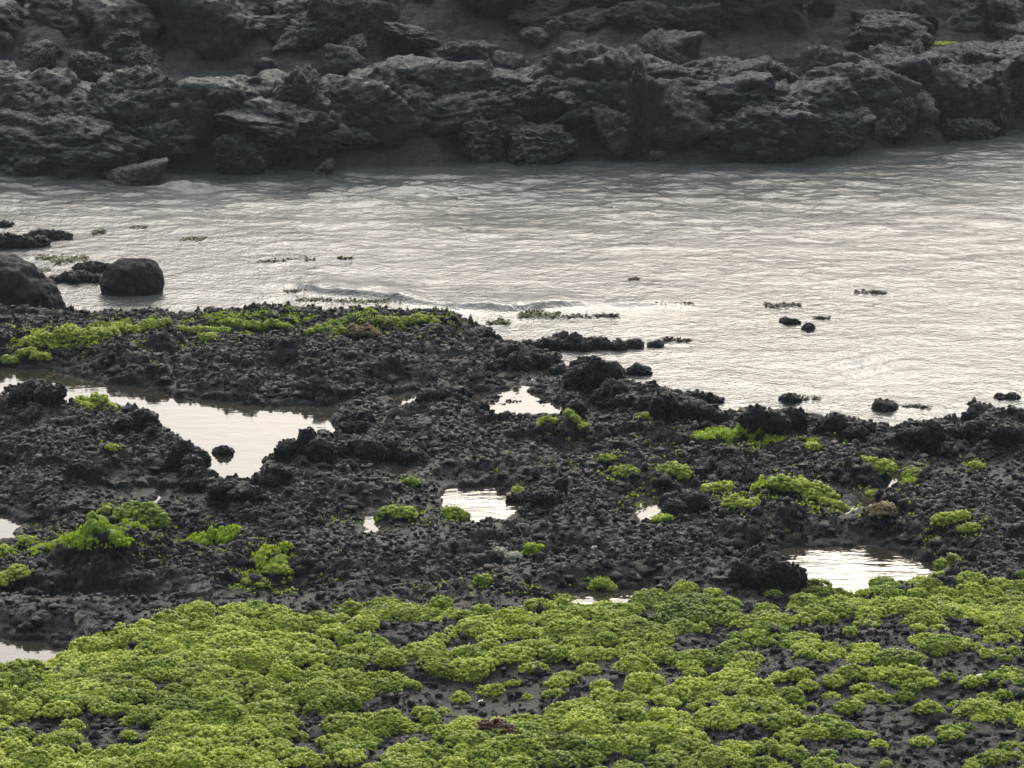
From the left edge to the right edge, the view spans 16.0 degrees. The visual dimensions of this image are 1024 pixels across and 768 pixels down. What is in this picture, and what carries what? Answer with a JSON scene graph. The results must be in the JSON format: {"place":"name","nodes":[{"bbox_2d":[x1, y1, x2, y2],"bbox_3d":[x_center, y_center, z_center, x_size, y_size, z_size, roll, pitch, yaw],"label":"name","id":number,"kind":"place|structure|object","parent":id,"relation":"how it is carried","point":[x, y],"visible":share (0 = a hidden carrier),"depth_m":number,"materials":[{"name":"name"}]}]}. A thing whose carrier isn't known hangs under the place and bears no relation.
{"place":"outdoors","nodes":[
{"label":"outdoors","id":0,"kind":"place"},
{"bbox_2d":[0,300,1023,767],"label":"reef","id":1,"kind":"object","parent":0,"point":[62,468],"visible":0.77,"depth_m":21.23},
{"bbox_2d":[0,542,17,558],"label":"algae tuft","id":2,"kind":"object","parent":1,"relation":"on","point":[5,550],"visible":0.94,"depth_m":20.34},
{"bbox_2d":[0,514,22,538],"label":"tide pool","id":3,"kind":"structure","parent":1,"relation":"on","point":[8,526],"depth_m":21.16,"materials":[{"name":"liquid"}]},
{"bbox_2d":[0,562,33,586],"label":"algae tuft","id":4,"kind":"object","parent":1,"relation":"on","point":[16,571],"visible":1,"depth_m":19.85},
{"bbox_2d":[0,346,53,363],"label":"algae bank","id":5,"kind":"structure","parent":1,"relation":"on","point":[33,353],"depth_m":25.11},
{"bbox_2d":[16,535,40,547],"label":"algae tuft","id":6,"kind":"object","parent":1,"relation":"on","point":[25,540],"visible":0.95,"depth_m":20.50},
{"bbox_2d":[0,253,64,309],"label":"boulder","id":7,"kind":"object","parent":1,"relation":"on","point":[22,281],"visible":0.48,"depth_m":26.82,"materials":[{"name":"stone"}]},
{"bbox_2d":[0,638,67,662],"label":"tide pool","id":8,"kind":"structure","parent":1,"relation":"on","point":[10,650],"depth_m":18.77,"materials":[{"name":"liquid"}]},
{"bbox_2d":[29,533,70,555],"bbox_3d":[-2.557,0.897,20.296,0.269,0.150,0.194,0,14,0],"label":"sea lettuce","id":9,"kind":"object","parent":1,"relation":"on","point":[52,545],"visible":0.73,"depth_m":20.25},
{"bbox_2d":[19,322,121,349],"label":"algae bank","id":10,"kind":"structure","parent":1,"relation":"on","point":[64,333],"depth_m":25.28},
{"bbox_2d":[48,270,101,283],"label":"rock","id":11,"kind":"object","parent":1,"relation":"on","point":[75,277],"visible":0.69,"depth_m":27.90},
{"bbox_2d":[73,391,118,410],"bbox_3d":[-2.685,0.112,23.510,0.306,0.128,0.189,0,14,0],"label":"algae tuft","id":12,"kind":"object","parent":1,"relation":"on","point":[92,401],"visible":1,"depth_m":23.49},
{"bbox_2d":[58,510,134,549],"bbox_3d":[-2.284,0.803,20.067,0.424,0.198,0.304,0,14,0],"label":"sea lettuce","id":13,"kind":"object","parent":1,"relation":"on","point":[79,538],"visible":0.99,"depth_m":20.02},
{"bbox_2d":[119,518,148,531],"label":"sea lettuce","id":14,"kind":"object","parent":1,"relation":"on","point":[136,524],"visible":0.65,"depth_m":20.50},
{"bbox_2d":[105,317,172,333],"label":"algae bank","id":15,"kind":"structure","parent":1,"relation":"on","point":[144,325],"depth_m":25.91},
{"bbox_2d":[111,498,170,528],"bbox_3d":[-2.121,0.732,20.892,0.352,0.164,0.238,3,14,12],"label":"algae tuft","id":16,"kind":"object","parent":1,"relation":"on","point":[153,515],"visible":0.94,"depth_m":20.83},
{"bbox_2d":[0,366,340,477],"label":"tide pool","id":17,"kind":"structure","parent":1,"relation":"on","point":[251,435],"depth_m":23.76,"materials":[{"name":"liquid"}]},
{"bbox_2d":[211,445,234,455],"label":"rock","id":18,"kind":"object","parent":17,"relation":"on","point":[223,450],"visible":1,"depth_m":22.84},
{"bbox_2d":[177,324,231,333],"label":"algae bank","id":19,"kind":"structure","parent":1,"relation":"on","point":[193,329],"depth_m":25.85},
{"bbox_2d":[180,523,241,547],"bbox_3d":[-1.693,0.862,20.638,0.371,0.154,0.268,0,14,0],"label":"sea lettuce","id":20,"kind":"object","parent":1,"relation":"on","point":[222,534],"visible":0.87,"depth_m":20.58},
{"bbox_2d":[240,576,264,588],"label":"algae tuft","id":21,"kind":"object","parent":1,"relation":"on","point":[246,581],"visible":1,"depth_m":19.84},
{"bbox_2d":[225,315,294,329],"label":"algae bank","id":22,"kind":"structure","parent":1,"relation":"on","point":[254,324],"depth_m":25.95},
{"bbox_2d":[251,541,297,567],"bbox_3d":[-1.310,0.950,20.090,0.298,0.154,0.213,0,14,0],"label":"sea lettuce","id":23,"kind":"object","parent":1,"relation":"on","point":[261,557],"visible":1,"depth_m":20.08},
{"bbox_2d":[261,562,293,575],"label":"algae tuft","id":24,"kind":"object","parent":1,"relation":"on","point":[275,568],"visible":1,"depth_m":19.98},
{"bbox_2d":[302,321,348,335],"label":"algae bank","id":25,"kind":"structure","parent":1,"relation":"on","point":[340,329],"depth_m":25.76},
{"bbox_2d":[337,598,364,616],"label":"algae tuft","id":26,"kind":"object","parent":1,"relation":"on","point":[351,608],"visible":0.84,"depth_m":18.94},
{"bbox_2d":[346,323,381,336],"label":"orange weed","id":27,"kind":"object","parent":1,"relation":"on","point":[367,329],"visible":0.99,"depth_m":25.73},
{"bbox_2d":[358,515,382,532],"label":"tide pool","id":28,"kind":"structure","parent":1,"relation":"on","point":[370,523],"depth_m":20.99,"materials":[{"name":"liquid"}]},
{"bbox_2d":[378,502,417,519],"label":"algae tuft","id":29,"kind":"object","parent":1,"relation":"on","point":[394,512],"visible":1,"depth_m":21.01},
{"bbox_2d":[385,459,410,474],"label":"tide pool","id":30,"kind":"structure","parent":1,"relation":"on","point":[396,466],"depth_m":22.27,"materials":[{"name":"liquid"}]},
{"bbox_2d":[388,390,417,404],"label":"tide pool","id":31,"kind":"structure","parent":1,"relation":"on","point":[404,398],"depth_m":24.15,"materials":[{"name":"liquid"}]},
{"bbox_2d":[374,312,440,327],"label":"algae bank","id":32,"kind":"structure","parent":1,"relation":"on","point":[415,318],"depth_m":25.93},
{"bbox_2d":[442,505,470,520],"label":"algae tuft","id":33,"kind":"object","parent":1,"relation":"on","point":[454,512],"visible":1,"depth_m":21.19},
{"bbox_2d":[441,485,521,521],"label":"tide pool","id":34,"kind":"structure","parent":1,"relation":"on","point":[479,503],"depth_m":21.58,"materials":[{"name":"liquid"}]},
{"bbox_2d":[472,571,492,585],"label":"algae tuft","id":35,"kind":"object","parent":1,"relation":"on","point":[482,579],"visible":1,"depth_m":19.49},
{"bbox_2d":[4,301,992,628],"bbox_3d":[-0.224,0.252,22.869,6.508,0.408,8.530,-3,14,-12],"label":"green algae film","id":36,"kind":"object","parent":1,"relation":"on","point":[68,345],"visible":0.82,"depth_m":21.79,"materials":[{"name":"plant"}]},
{"bbox_2d":[493,545,522,564],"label":"pale weed","id":37,"kind":"object","parent":1,"relation":"on","point":[504,554],"visible":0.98,"depth_m":20.41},
{"bbox_2d":[0,569,1023,767],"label":"green algae carpet","id":38,"kind":"object","parent":1,"relation":"on","point":[179,637],"visible":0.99,"depth_m":17.63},
{"bbox_2d":[307,611,338,624],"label":"algae tuft","id":39,"kind":"object","parent":38,"relation":"on","point":[322,617],"visible":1,"depth_m":18.62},
{"bbox_2d":[473,718,516,734],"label":"red weed","id":40,"kind":"object","parent":38,"relation":"on","point":[490,725],"visible":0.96,"depth_m":16.84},
{"bbox_2d":[471,378,564,414],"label":"tide pool","id":41,"kind":"structure","parent":1,"relation":"on","point":[529,403],"depth_m":24.11,"materials":[{"name":"liquid"}]},
{"bbox_2d":[521,542,544,555],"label":"algae tuft","id":42,"kind":"object","parent":1,"relation":"on","point":[531,548],"visible":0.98,"depth_m":20.45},
{"bbox_2d":[535,414,558,425],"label":"algae tuft","id":43,"kind":"object","parent":1,"relation":"on","point":[548,417],"visible":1,"depth_m":23.01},
{"bbox_2d":[522,330,628,351],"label":"rock","id":44,"kind":"object","parent":1,"relation":"on","point":[564,340],"visible":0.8,"depth_m":25.75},
{"bbox_2d":[563,408,589,430],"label":"algae tuft","id":45,"kind":"object","parent":1,"relation":"on","point":[573,416],"visible":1,"depth_m":22.98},
{"bbox_2d":[548,354,627,375],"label":"rock","id":46,"kind":"object","parent":1,"relation":"on","point":[559,369],"visible":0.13,"depth_m":24.96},
{"bbox_2d":[553,588,642,603],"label":"tide pool","id":47,"kind":"structure","parent":1,"relation":"on","point":[591,597],"depth_m":19.47,"materials":[{"name":"liquid"}]},
{"bbox_2d":[586,575,617,591],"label":"algae tuft","id":48,"kind":"object","parent":1,"relation":"on","point":[599,583],"visible":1,"depth_m":19.57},
{"bbox_2d":[597,453,617,462],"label":"algae tuft","id":49,"kind":"object","parent":1,"relation":"on","point":[605,457],"visible":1,"depth_m":21.90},
{"bbox_2d":[606,463,640,477],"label":"algae tuft","id":50,"kind":"object","parent":1,"relation":"on","point":[622,470],"visible":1,"depth_m":21.73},
{"bbox_2d":[634,495,661,520],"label":"tide pool","id":51,"kind":"structure","parent":1,"relation":"on","point":[651,507],"depth_m":21.37,"materials":[{"name":"liquid"}]},
{"bbox_2d":[631,719,674,734],"bbox_3d":[0.652,1.604,16.922,0.228,0.102,0.180,0,14,0],"label":"sea lettuce","id":52,"kind":"object","parent":1,"relation":"on","point":[655,723],"visible":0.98,"depth_m":16.91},
{"bbox_2d":[650,513,675,521],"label":"algae tuft","id":53,"kind":"object","parent":1,"relation":"on","point":[663,517],"visible":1,"depth_m":20.84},
{"bbox_2d":[654,461,694,479],"bbox_3d":[0.961,0.519,21.823,0.246,0.113,0.166,-4,15,-15],"label":"algae tuft","id":54,"kind":"object","parent":1,"relation":"on","point":[677,469],"visible":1,"depth_m":21.78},
{"bbox_2d":[686,388,724,403],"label":"rock","id":55,"kind":"object","parent":1,"relation":"on","point":[709,397],"visible":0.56,"depth_m":24.25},
{"bbox_2d":[690,423,742,445],"bbox_3d":[1.301,0.271,22.707,0.407,0.182,0.298,0,14,0],"label":"sea lettuce","id":56,"kind":"object","parent":1,"relation":"on","point":[712,431],"visible":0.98,"depth_m":22.65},
{"bbox_2d":[701,480,734,492],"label":"algae tuft","id":57,"kind":"object","parent":1,"relation":"on","point":[723,485],"visible":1,"depth_m":21.50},
{"bbox_2d":[720,493,760,508],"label":"algae tuft","id":58,"kind":"object","parent":1,"relation":"on","point":[732,500],"visible":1,"depth_m":20.97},
{"bbox_2d":[741,542,772,560],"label":"rock","id":59,"kind":"object","parent":1,"relation":"on","point":[755,551],"visible":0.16,"depth_m":20.25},
{"bbox_2d":[735,424,785,448],"bbox_3d":[1.559,0.300,22.589,0.363,0.223,0.252,0,14,0],"label":"sea lettuce","id":60,"kind":"object","parent":1,"relation":"on","point":[768,439],"visible":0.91,"depth_m":22.56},
{"bbox_2d":[750,474,774,491],"bbox_3d":[1.481,0.586,21.250,0.210,0.125,0.154,0,14,0],"label":"sea lettuce","id":61,"kind":"object","parent":1,"relation":"on","point":[755,486],"visible":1,"depth_m":21.22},
{"bbox_2d":[765,474,810,492],"bbox_3d":[1.599,0.570,21.195,0.272,0.110,0.193,0,14,0],"label":"algae tuft","id":62,"kind":"object","parent":1,"relation":"on","point":[781,482],"visible":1,"depth_m":21.15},
{"bbox_2d":[797,479,840,499],"bbox_3d":[1.771,0.618,21.201,0.251,0.134,0.176,-11,18,-38],"label":"algae tuft","id":63,"kind":"object","parent":1,"relation":"on","point":[816,489],"visible":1,"depth_m":21.18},
{"bbox_2d":[816,494,850,510],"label":"algae tuft","id":64,"kind":"object","parent":1,"relation":"on","point":[835,503],"visible":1,"depth_m":21.13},
{"bbox_2d":[781,543,938,593],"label":"tide pool","id":65,"kind":"structure","parent":1,"relation":"on","point":[856,568],"depth_m":20.36,"materials":[{"name":"liquid"}]},
{"bbox_2d":[834,475,897,523],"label":"tide pool","id":66,"kind":"structure","parent":1,"relation":"on","point":[866,501],"depth_m":21.31,"materials":[{"name":"liquid"}]},
{"bbox_2d":[858,455,898,474],"bbox_3d":[2.157,0.471,21.714,0.286,0.117,0.168,0,14,0],"label":"algae tuft","id":67,"kind":"object","parent":1,"relation":"on","point":[883,465],"visible":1,"depth_m":21.67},
{"bbox_2d":[865,500,897,519],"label":"tan weed","id":68,"kind":"object","parent":1,"relation":"on","point":[881,508],"visible":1,"depth_m":20.86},
{"bbox_2d":[900,466,923,478],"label":"algae tuft","id":69,"kind":"object","parent":1,"relation":"on","point":[906,473],"visible":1,"depth_m":21.59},
{"bbox_2d":[933,552,963,571],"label":"algae tuft","id":70,"kind":"object","parent":1,"relation":"on","point":[941,563],"visible":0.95,"depth_m":20.15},
{"bbox_2d":[929,509,971,525],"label":"algae tuft","id":71,"kind":"object","parent":1,"relation":"on","point":[948,517],"visible":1,"depth_m":20.62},
{"bbox_2d":[956,521,980,534],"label":"algae tuft","id":72,"kind":"object","parent":1,"relation":"on","point":[970,527],"visible":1,"depth_m":20.49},
{"bbox_2d":[966,460,985,469],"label":"algae tuft","id":73,"kind":"object","parent":1,"relation":"on","point":[973,465],"visible":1,"depth_m":21.99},
{"bbox_2d":[0,129,1023,425],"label":"sea","id":74,"kind":"structure","parent":0,"point":[928,241],"depth_m":28.95,"materials":[{"name":"liquid"}]},
{"bbox_2d":[0,232,51,249],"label":"rock","id":75,"kind":"object","parent":74,"relation":"in","point":[8,241],"visible":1,"depth_m":29.09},
{"bbox_2d":[25,229,72,240],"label":"rock","id":76,"kind":"object","parent":74,"relation":"on","point":[54,234],"visible":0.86,"depth_m":29.48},
{"bbox_2d":[35,253,88,266],"bbox_3d":[-3.550,-0.973,28.692,0.450,0.067,0.484,0,14,0],"label":"floating weed","id":77,"kind":"object","parent":74,"relation":"on","point":[83,257],"visible":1,"depth_m":28.73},
{"bbox_2d":[72,260,109,272],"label":"rock","id":78,"kind":"object","parent":74,"relation":"on","point":[93,266],"visible":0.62,"depth_m":28.27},
{"bbox_2d":[99,258,164,295],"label":"boulder","id":79,"kind":"object","parent":74,"relation":"in","point":[133,277],"visible":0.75,"depth_m":27.45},
{"bbox_2d":[106,157,168,185],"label":"boulder","id":80,"kind":"object","parent":74,"relation":"in","point":[149,172],"visible":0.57,"depth_m":31.81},
{"bbox_2d":[295,296,400,303],"bbox_3d":[-0.851,-0.617,27.273,1.553,0.061,0.241,0,14,0],"label":"floating weed","id":81,"kind":"object","parent":74,"relation":"on","point":[338,300],"visible":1,"depth_m":27.27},
{"bbox_2d":[478,329,501,339],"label":"rock","id":82,"kind":"object","parent":74,"relation":"on","point":[487,333],"visible":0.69,"depth_m":26.06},
{"bbox_2d":[516,307,561,320],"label":"floating weed","id":83,"kind":"object","parent":74,"relation":"on","point":[528,313],"visible":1,"depth_m":26.82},
{"bbox_2d":[625,338,644,348],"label":"rock","id":84,"kind":"object","parent":74,"relation":"on","point":[635,343],"visible":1,"depth_m":25.81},
{"bbox_2d":[624,362,652,375],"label":"rock","id":85,"kind":"object","parent":74,"relation":"on","point":[636,368],"visible":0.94,"depth_m":25.04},
{"bbox_2d":[761,301,801,308],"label":"floating weed","id":86,"kind":"object","parent":74,"relation":"on","point":[769,304],"visible":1,"depth_m":27.13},
{"bbox_2d":[778,392,801,403],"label":"rock","id":87,"kind":"object","parent":74,"relation":"on","point":[789,398],"visible":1,"depth_m":24.31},
{"bbox_2d":[779,316,801,324],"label":"rock","id":88,"kind":"object","parent":74,"relation":"on","point":[786,320],"visible":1,"depth_m":26.53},
{"bbox_2d":[871,397,898,411],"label":"rock","id":89,"kind":"object","parent":74,"relation":"on","point":[880,404],"visible":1,"depth_m":24.08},
{"bbox_2d":[994,392,1020,399],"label":"rock","id":90,"kind":"object","parent":74,"relation":"on","point":[1008,396],"visible":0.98,"depth_m":24.42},
{"bbox_2d":[0,0,1023,173],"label":"rocky shore","id":91,"kind":"structure","parent":0,"point":[222,65],"depth_m":33.46,"materials":[{"name":"stone"}]},
{"bbox_2d":[28,46,56,71],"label":"rock outcrop","id":92,"kind":"object","parent":91,"relation":"on","point":[44,57],"visible":0.49,"depth_m":33.18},
{"bbox_2d":[0,109,158,180],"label":"rock outcrop","id":93,"kind":"object","parent":91,"relation":"on","point":[64,146],"visible":0.69,"depth_m":32.04,"materials":[{"name":"stone"}]},
{"bbox_2d":[67,50,115,82],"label":"rock outcrop","id":94,"kind":"object","parent":91,"relation":"on","point":[89,66],"visible":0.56,"depth_m":33.01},
{"bbox_2d":[101,28,141,64],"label":"rock outcrop","id":95,"kind":"object","parent":91,"relation":"on","point":[122,37],"visible":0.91,"depth_m":33.40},
{"bbox_2d":[88,65,176,107],"bbox_3d":[-3.296,-2.492,32.586,0.935,0.718,0.581,0,14,0],"label":"rock outcrop","id":96,"kind":"object","parent":91,"relation":"on","point":[137,77],"visible":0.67,"depth_m":32.40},
{"bbox_2d":[126,51,163,74],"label":"rock outcrop","id":97,"kind":"object","parent":91,"relation":"on","point":[141,58],"visible":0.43,"depth_m":33.15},
{"bbox_2d":[214,131,265,175],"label":"rock outcrop","id":98,"kind":"object","parent":91,"relation":"on","point":[237,153],"visible":0.89,"depth_m":32.13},
{"bbox_2d":[271,63,334,114],"bbox_3d":[-1.900,-2.484,32.626,0.661,0.777,0.660,0,14,0],"label":"rock outcrop","id":99,"kind":"object","parent":91,"relation":"on","point":[305,85],"visible":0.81,"depth_m":32.37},
{"bbox_2d":[271,10,347,53],"bbox_3d":[-1.828,-3.271,33.770,0.767,0.421,0.550,0,14,0],"label":"rock outcrop","id":100,"kind":"object","parent":91,"relation":"on","point":[302,31],"visible":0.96,"depth_m":33.61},
{"bbox_2d":[291,111,338,160],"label":"rock outcrop","id":101,"kind":"object","parent":91,"relation":"on","point":[326,125],"visible":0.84,"depth_m":32.29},
{"bbox_2d":[313,157,335,174],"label":"rock outcrop","id":102,"kind":"object","parent":91,"relation":"on","point":[326,167],"visible":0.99,"depth_m":32.12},
{"bbox_2d":[339,33,367,54],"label":"rock outcrop","id":103,"kind":"object","parent":91,"relation":"on","point":[358,42],"visible":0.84,"depth_m":33.59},
{"bbox_2d":[381,21,440,52],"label":"rock outcrop","id":104,"kind":"object","parent":91,"relation":"on","point":[406,38],"visible":1,"depth_m":33.85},
{"bbox_2d":[432,39,499,62],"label":"rock outcrop","id":105,"kind":"object","parent":91,"relation":"on","point":[458,50],"visible":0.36,"depth_m":33.40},
{"bbox_2d":[455,115,506,163],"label":"rock outcrop","id":106,"kind":"object","parent":91,"relation":"on","point":[480,140],"visible":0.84,"depth_m":32.73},
{"bbox_2d":[511,65,562,111],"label":"rock outcrop","id":107,"kind":"object","parent":91,"relation":"on","point":[546,87],"visible":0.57,"depth_m":32.94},
{"bbox_2d":[507,121,578,166],"bbox_3d":[0.280,-2.075,32.906,0.650,0.561,0.574,0,14,0],"label":"rock outcrop","id":108,"kind":"object","parent":91,"relation":"on","point":[531,144],"visible":0.91,"depth_m":32.69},
{"bbox_2d":[625,67,669,160],"bbox_3d":[1.294,-2.302,33.052,0.330,1.229,0.804,7,16,27],"label":"rock outcrop","id":109,"kind":"object","parent":91,"relation":"on","point":[644,97],"visible":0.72,"depth_m":32.72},
{"bbox_2d":[648,38,689,64],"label":"rock outcrop","id":110,"kind":"object","parent":91,"relation":"on","point":[658,48],"visible":0.45,"depth_m":33.60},
{"bbox_2d":[683,56,740,74],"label":"rock outcrop","id":111,"kind":"object","parent":91,"relation":"on","point":[711,64],"visible":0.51,"depth_m":33.36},
{"bbox_2d":[702,101,820,163],"bbox_3d":[2.218,-2.150,32.951,1.108,0.795,0.638,7,15,25],"label":"rock outcrop","id":112,"kind":"object","parent":91,"relation":"on","point":[769,133],"visible":0.85,"depth_m":32.73,"materials":[{"name":"stone"}]},
{"bbox_2d":[712,86,824,132],"bbox_3d":[2.218,-2.475,33.293,1.366,0.474,0.987,0,14,0],"label":"rock outcrop","id":113,"kind":"object","parent":91,"relation":"on","point":[790,101],"visible":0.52,"depth_m":33.02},
{"bbox_2d":[801,65,846,80],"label":"rock outcrop","id":114,"kind":"object","parent":91,"relation":"on","point":[817,72],"visible":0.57,"depth_m":33.51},
{"bbox_2d":[809,105,869,156],"bbox_3d":[2.703,-2.220,33.397,1.156,0.778,0.739,0,14,0],"label":"rock outcrop","id":115,"kind":"object","parent":91,"relation":"on","point":[843,131],"visible":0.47,"depth_m":33.11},
{"bbox_2d":[869,97,917,146],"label":"rock outcrop","id":116,"kind":"object","parent":91,"relation":"on","point":[896,125],"visible":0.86,"depth_m":33.48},
{"bbox_2d":[940,117,1001,140],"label":"rock outcrop","id":117,"kind":"object","parent":91,"relation":"on","point":[965,129],"visible":0.91,"depth_m":33.84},
{"bbox_2d":[939,41,1023,73],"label":"rock outcrop","id":118,"kind":"object","parent":91,"relation":"on","point":[1013,50],"visible":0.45,"depth_m":34.35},
{"bbox_2d":[985,62,1014,135],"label":"rock outcrop","id":119,"kind":"object","parent":91,"relation":"on","point":[1004,119],"visible":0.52,"depth_m":34.03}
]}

